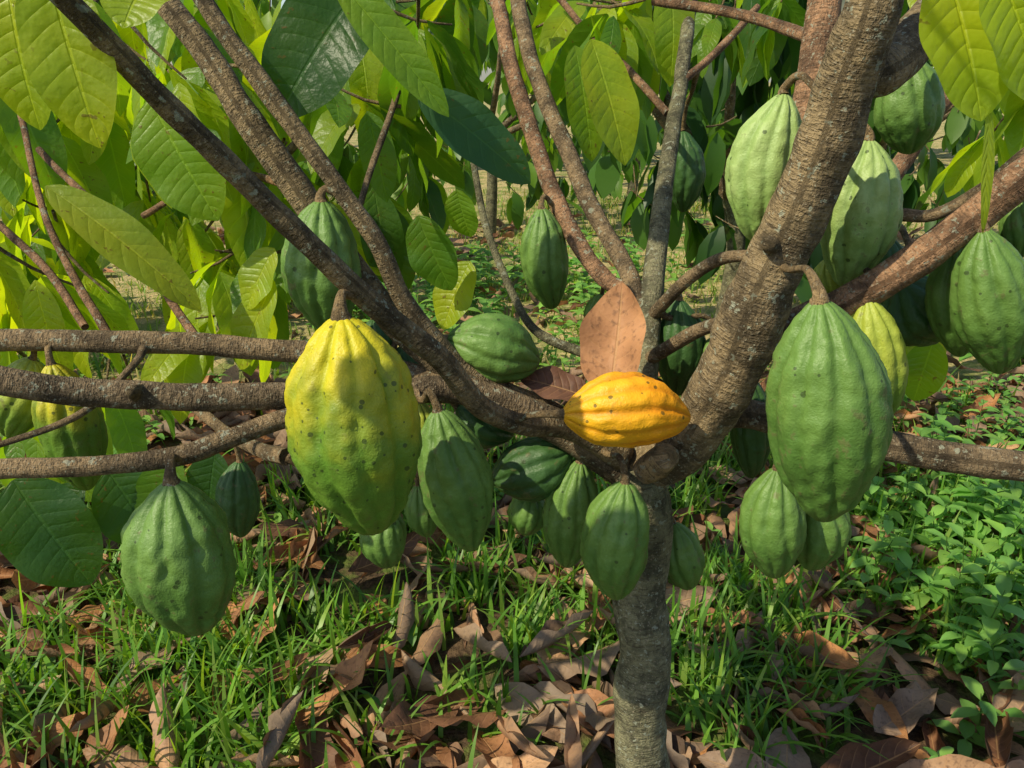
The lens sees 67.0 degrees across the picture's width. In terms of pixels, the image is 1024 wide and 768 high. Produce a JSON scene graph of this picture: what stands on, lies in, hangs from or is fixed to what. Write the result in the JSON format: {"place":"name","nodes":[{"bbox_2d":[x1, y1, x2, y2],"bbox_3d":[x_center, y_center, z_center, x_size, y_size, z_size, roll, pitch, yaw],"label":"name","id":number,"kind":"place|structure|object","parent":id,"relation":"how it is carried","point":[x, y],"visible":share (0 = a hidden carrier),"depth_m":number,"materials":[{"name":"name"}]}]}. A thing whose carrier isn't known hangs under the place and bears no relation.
{"place":"outdoors","nodes":[
{"label":"outdoors","id":0,"kind":"place"},
{"bbox_2d":[0,83,1023,767],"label":"ground","id":1,"kind":"structure","parent":0,"point":[454,651],"depth_m":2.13,"materials":[{"name":"green plant"}]},
{"bbox_2d":[0,0,150,233],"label":"cacao tree","id":2,"kind":"object","parent":1,"relation":"on","point":[6,220],"depth_m":4.23,"materials":[{"name":"green plant"}]},
{"bbox_2d":[0,373,232,454],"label":"weed plant","id":3,"kind":"object","parent":1,"relation":"on","point":[146,418],"visible":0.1,"depth_m":2.96,"materials":[{"name":"green plant"}]},
{"bbox_2d":[111,0,407,263],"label":"cacao tree","id":4,"kind":"object","parent":1,"relation":"on","point":[265,10],"visible":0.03,"depth_m":4.53,"materials":[{"name":"green plant"}]},
{"bbox_2d":[281,260,577,365],"bbox_3d":[-0.600,-0.474,4.365,1.927,0.322,1.557,0,22,0],"label":"weed plant","id":5,"kind":"object","parent":1,"relation":"on","point":[483,301],"visible":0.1,"depth_m":4.37,"materials":[{"name":"green plant"}]},
{"bbox_2d":[274,403,722,645],"bbox_3d":[-0.205,0.288,2.750,1.347,0.123,1.588,-11,25,-25],"label":"weed plant","id":6,"kind":"object","parent":1,"relation":"on","point":[411,638],"visible":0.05,"depth_m":2.31,"materials":[{"name":"green plant"}]},
{"bbox_2d":[0,0,1023,767],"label":"cacao tree","id":7,"kind":"object","parent":1,"relation":"on","point":[102,126],"visible":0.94,"depth_m":1.12,"materials":[{"name":"green plant"}]},
{"bbox_2d":[0,351,43,437],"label":"cacao pod","id":8,"kind":"object","parent":7,"relation":"attached to","point":[15,417],"visible":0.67,"depth_m":1.08,"materials":[{"name":"green plant"}]},
{"bbox_2d":[31,345,107,490],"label":"cacao pod","id":9,"kind":"object","parent":7,"relation":"attached to","point":[86,435],"visible":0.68,"depth_m":1.05,"materials":[{"name":"green plant"}]},
{"bbox_2d":[120,453,236,635],"bbox_3d":[-0.385,0.190,0.889,0.122,0.223,0.124,-17,27,-36],"label":"cacao pod","id":10,"kind":"object","parent":7,"relation":"attached to","point":[178,562],"visible":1,"depth_m":0.85,"materials":[{"name":"green plant"}]},
{"bbox_2d":[215,446,259,537],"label":"cacao pod","id":11,"kind":"object","parent":7,"relation":"attached to","point":[237,496],"visible":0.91,"depth_m":1.30,"materials":[{"name":"green plant"}]},
{"bbox_2d":[280,185,361,328],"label":"cacao pod","id":12,"kind":"object","parent":7,"relation":"attached to","point":[311,289],"visible":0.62,"depth_m":0.97,"materials":[{"name":"green plant"}]},
{"bbox_2d":[285,454,406,568],"bbox_3d":[-0.242,0.185,1.148,0.165,0.200,0.076,0,22,0],"label":"cacao pod","id":13,"kind":"object","parent":7,"relation":"attached to","point":[385,549],"visible":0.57,"depth_m":1.14,"materials":[{"name":"green plant"}]},
{"bbox_2d":[284,289,422,535],"bbox_3d":[-0.168,0.037,0.826,0.142,0.278,0.144,0,22,0],"label":"cacao pod","id":14,"kind":"object","parent":7,"relation":"attached to","point":[353,425],"visible":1,"depth_m":0.78,"materials":[{"name":"yellow plant"}]},
{"bbox_2d":[366,319,392,345],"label":"cacao pod","id":15,"kind":"object","parent":7,"relation":"attached to","point":[372,324],"visible":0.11,"depth_m":1.13,"materials":[{"name":"green plant"}]},
{"bbox_2d":[392,341,417,363],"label":"cacao pod","id":16,"kind":"object","parent":7,"relation":"attached to","point":[404,355],"visible":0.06,"depth_m":1.12,"materials":[{"name":"green plant"}]},
{"bbox_2d":[404,403,440,537],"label":"cacao pod","id":17,"kind":"object","parent":7,"relation":"attached to","point":[420,521],"visible":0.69,"depth_m":1.11,"materials":[{"name":"green fruit rind"}]},
{"bbox_2d":[418,404,431,428],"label":"cacao pod","id":18,"kind":"object","parent":7,"relation":"attached to","point":[425,410],"visible":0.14,"depth_m":1.13,"materials":[{"name":"plant"}]},
{"bbox_2d":[417,388,493,551],"bbox_3d":[-0.078,0.119,1.021,0.107,0.231,0.098,0,22,0],"label":"cacao pod","id":19,"kind":"object","parent":7,"relation":"attached to","point":[455,477],"visible":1,"depth_m":0.98,"materials":[{"name":"green plant"}]},
{"bbox_2d":[450,404,513,448],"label":"cacao pod","id":20,"kind":"object","parent":7,"relation":"attached to","point":[488,435],"visible":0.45,"depth_m":1.14,"materials":[{"name":"green plant"}]},
{"bbox_2d":[444,313,539,382],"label":"cacao pod","id":21,"kind":"object","parent":7,"relation":"attached to","point":[497,348],"visible":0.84,"depth_m":1.06,"materials":[{"name":"green plant"}]},
{"bbox_2d":[507,498,544,535],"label":"cacao pod","id":22,"kind":"object","parent":7,"relation":"attached to","point":[525,518],"visible":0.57,"depth_m":1.19,"materials":[{"name":"green plant"}]},
{"bbox_2d":[492,437,572,502],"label":"cacao pod","id":23,"kind":"object","parent":7,"relation":"attached to","point":[532,469],"visible":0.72,"depth_m":1.11,"materials":[{"name":"green plant"}]},
{"bbox_2d":[520,194,568,308],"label":"cacao pod","id":24,"kind":"object","parent":7,"relation":"attached to","point":[544,258],"visible":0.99,"depth_m":1.30,"materials":[{"name":"green plant"}]},
{"bbox_2d":[520,365,585,400],"bbox_3d":[0.060,0.001,1.100,0.106,0.042,0.048,3,22,8],"label":"dried leaf","id":25,"kind":"object","parent":7,"relation":"on","point":[551,382],"visible":0.78,"depth_m":1.11,"materials":[{"name":"brown plant"}]},
{"bbox_2d":[542,459,597,567],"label":"cacao pod","id":26,"kind":"object","parent":7,"relation":"attached to","point":[571,497],"visible":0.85,"depth_m":1.11,"materials":[{"name":"green plant"}]},
{"bbox_2d":[584,287,603,316],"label":"cacao pod","id":27,"kind":"object","parent":7,"relation":"attached to","point":[592,302],"visible":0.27,"depth_m":1.35,"materials":[{"name":"green plant"}]},
{"bbox_2d":[513,371,690,447],"bbox_3d":[0.107,0.033,0.960,0.235,0.096,0.097,0,22,0],"label":"cacao pod","id":28,"kind":"object","parent":7,"relation":"attached to","point":[624,409],"visible":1,"depth_m":0.93,"materials":[{"name":"orange plant"}]},
{"bbox_2d":[579,283,645,381],"bbox_3d":[0.137,-0.058,1.066,0.088,0.144,0.091,0,22,0],"label":"dried leaf","id":29,"kind":"object","parent":7,"relation":"on","point":[612,331],"visible":0.76,"depth_m":1.08,"materials":[{"name":"brown plant"}]},
{"bbox_2d":[580,448,649,599],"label":"cacao pod","id":30,"kind":"object","parent":7,"relation":"attached to","point":[614,537],"visible":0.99,"depth_m":0.99,"materials":[{"name":"green plant"}]},
{"bbox_2d":[659,294,705,395],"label":"cacao pod","id":31,"kind":"object","parent":7,"relation":"attached to","point":[677,368],"visible":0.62,"depth_m":1.20,"materials":[{"name":"green plant"}]},
{"bbox_2d":[659,312,711,353],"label":"cacao pod","id":32,"kind":"object","parent":7,"relation":"attached to","point":[666,316],"visible":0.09,"depth_m":1.19,"materials":[{"name":"green plant"}]},
{"bbox_2d":[667,517,704,589],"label":"cacao pod","id":33,"kind":"object","parent":7,"relation":"attached to","point":[687,563],"visible":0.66,"depth_m":1.19,"materials":[{"name":"green plant"}]},
{"bbox_2d":[672,71,705,211],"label":"cacao pod","id":34,"kind":"object","parent":7,"relation":"attached to","point":[690,175],"visible":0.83,"depth_m":1.60,"materials":[{"name":"green plant"}]},
{"bbox_2d":[730,382,769,477],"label":"cacao pod","id":35,"kind":"object","parent":7,"relation":"attached to","point":[751,449],"visible":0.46,"depth_m":1.15,"materials":[{"name":"green plant"}]},
{"bbox_2d":[725,71,813,240],"bbox_3d":[0.334,-0.271,0.944,0.146,0.205,0.086,19,29,38],"label":"cacao pod","id":36,"kind":"object","parent":7,"relation":"attached to","point":[759,154],"visible":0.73,"depth_m":0.93,"materials":[{"name":"green plant"}]},
{"bbox_2d":[739,464,806,578],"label":"cacao pod","id":37,"kind":"object","parent":7,"relation":"attached to","point":[772,526],"visible":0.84,"depth_m":1.00,"materials":[{"name":"green plant"}]},
{"bbox_2d":[797,512,851,570],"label":"cacao pod","id":38,"kind":"object","parent":7,"relation":"attached to","point":[825,544],"visible":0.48,"depth_m":1.05,"materials":[{"name":"green plant"}]},
{"bbox_2d":[766,263,893,521],"bbox_3d":[0.322,0.007,0.876,0.129,0.284,0.228,-11,24,-25],"label":"cacao pod","id":39,"kind":"object","parent":7,"relation":"attached to","point":[829,409],"visible":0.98,"depth_m":0.79,"materials":[{"name":"green plant"}]},
{"bbox_2d":[814,260,870,292],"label":"cacao pod","id":40,"kind":"object","parent":7,"relation":"attached to","point":[825,277],"visible":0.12,"depth_m":1.07,"materials":[{"name":"green plant"}]},
{"bbox_2d":[820,123,903,286],"bbox_3d":[0.445,-0.233,1.010,0.123,0.218,0.106,0,22,0],"label":"cacao pod","id":41,"kind":"object","parent":7,"relation":"attached to","point":[862,228],"visible":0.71,"depth_m":0.97,"materials":[{"name":"green plant"}]},
{"bbox_2d":[851,302,908,412],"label":"cacao pod","id":42,"kind":"object","parent":7,"relation":"attached to","point":[877,324],"visible":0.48,"depth_m":0.97,"materials":[{"name":"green plant"}]},
{"bbox_2d":[876,224,910,265],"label":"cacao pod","id":43,"kind":"object","parent":7,"relation":"attached to","point":[897,246],"visible":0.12,"depth_m":1.10,"materials":[{"name":"green plant"}]},
{"bbox_2d":[873,62,944,153],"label":"cacao pod","id":44,"kind":"object","parent":7,"relation":"attached to","point":[908,115],"visible":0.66,"depth_m":0.98,"materials":[{"name":"green plant"}]},
{"bbox_2d":[880,276,939,346],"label":"cacao pod","id":45,"kind":"object","parent":7,"relation":"attached to","point":[905,308],"visible":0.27,"depth_m":1.08,"materials":[{"name":"green plant"}]},
{"bbox_2d":[924,249,968,356],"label":"cacao pod","id":46,"kind":"object","parent":7,"relation":"attached to","point":[937,291],"visible":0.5,"depth_m":1.01,"materials":[{"name":"green plant"}]},
{"bbox_2d":[949,223,1023,373],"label":"cacao pod","id":47,"kind":"object","parent":7,"relation":"attached to","point":[986,301],"visible":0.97,"depth_m":0.92,"materials":[{"name":"green plant"}]},
{"bbox_2d":[998,201,1023,257],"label":"cacao pod","id":48,"kind":"object","parent":7,"relation":"attached to","point":[1011,227],"visible":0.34,"depth_m":0.96,"materials":[{"name":"green plant"}]},
{"bbox_2d":[0,213,1023,767],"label":"leaf litter","id":49,"kind":"object","parent":1,"relation":"on","point":[900,711],"visible":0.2,"depth_m":1.79,"materials":[{"name":"brown plant"}]},
{"bbox_2d":[402,0,630,236],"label":"cacao tree","id":50,"kind":"object","parent":1,"relation":"on","point":[515,203],"visible":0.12,"depth_m":6.29,"materials":[{"name":"green plant"}]},
{"bbox_2d":[279,301,768,382],"bbox_3d":[0.305,-0.145,3.755,2.725,0.178,1.571,2,22,5],"label":"weed plant","id":51,"kind":"object","parent":1,"relation":"on","point":[576,341],"visible":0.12,"depth_m":3.78,"materials":[{"name":"green plant"}]},
{"bbox_2d":[410,218,721,327],"bbox_3d":[0.418,-0.743,5.006,3.024,0.366,1.942,0,22,0],"label":"weed plant","id":52,"kind":"object","parent":1,"relation":"on","point":[579,285],"visible":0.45,"depth_m":4.96,"materials":[{"name":"green plant"}]},
{"bbox_2d":[252,0,1004,169],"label":"background trees","id":53,"kind":"object","parent":1,"relation":"on","point":[504,115],"visible":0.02,"depth_m":11.14,"materials":[{"name":"green plant"}]},
{"bbox_2d":[482,0,776,200],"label":"cacao tree","id":54,"kind":"object","parent":1,"relation":"on","point":[562,182],"visible":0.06,"depth_m":8.01,"materials":[{"name":"green plant"}]},
{"bbox_2d":[557,0,980,317],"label":"cacao tree","id":55,"kind":"object","parent":1,"relation":"on","point":[715,93],"visible":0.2,"depth_m":3.44,"materials":[{"name":"green plant"}]},
{"bbox_2d":[683,371,1023,502],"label":"weed plant","id":56,"kind":"object","parent":1,"relation":"on","point":[1010,423],"visible":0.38,"depth_m":3.00,"materials":[{"name":"green plant"}]},
{"bbox_2d":[768,59,1001,231],"bbox_3d":[2.727,-1.896,5.290,2.082,2.394,2.074,10,24,24],"label":"cacao tree","id":57,"kind":"object","parent":1,"relation":"on","point":[961,132],"visible":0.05,"depth_m":5.16,"materials":[{"name":"green plant"}]},
{"bbox_2d":[843,529,1023,759],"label":"weed plant","id":58,"kind":"object","parent":1,"relation":"on","point":[965,648],"visible":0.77,"depth_m":1.82,"materials":[{"name":"green plant"}]},
{"bbox_2d":[847,413,1023,659],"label":"weed plant","id":59,"kind":"object","parent":1,"relation":"on","point":[1005,584],"visible":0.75,"depth_m":2.16,"materials":[{"name":"green plant"}]},
{"bbox_2d":[926,274,978,362],"bbox_3d":[2.426,-0.533,4.510,2.087,0.339,1.711,0,22,0],"label":"weed plant","id":60,"kind":"object","parent":1,"relation":"on","point":[968,355],"depth_m":3.85,"materials":[{"name":"green plant"}]},
{"bbox_2d":[170,0,933,82],"label":"sky","id":61,"kind":"structure","parent":0,"point":[483,76],"materials":[{"name":"white"}]}
]}

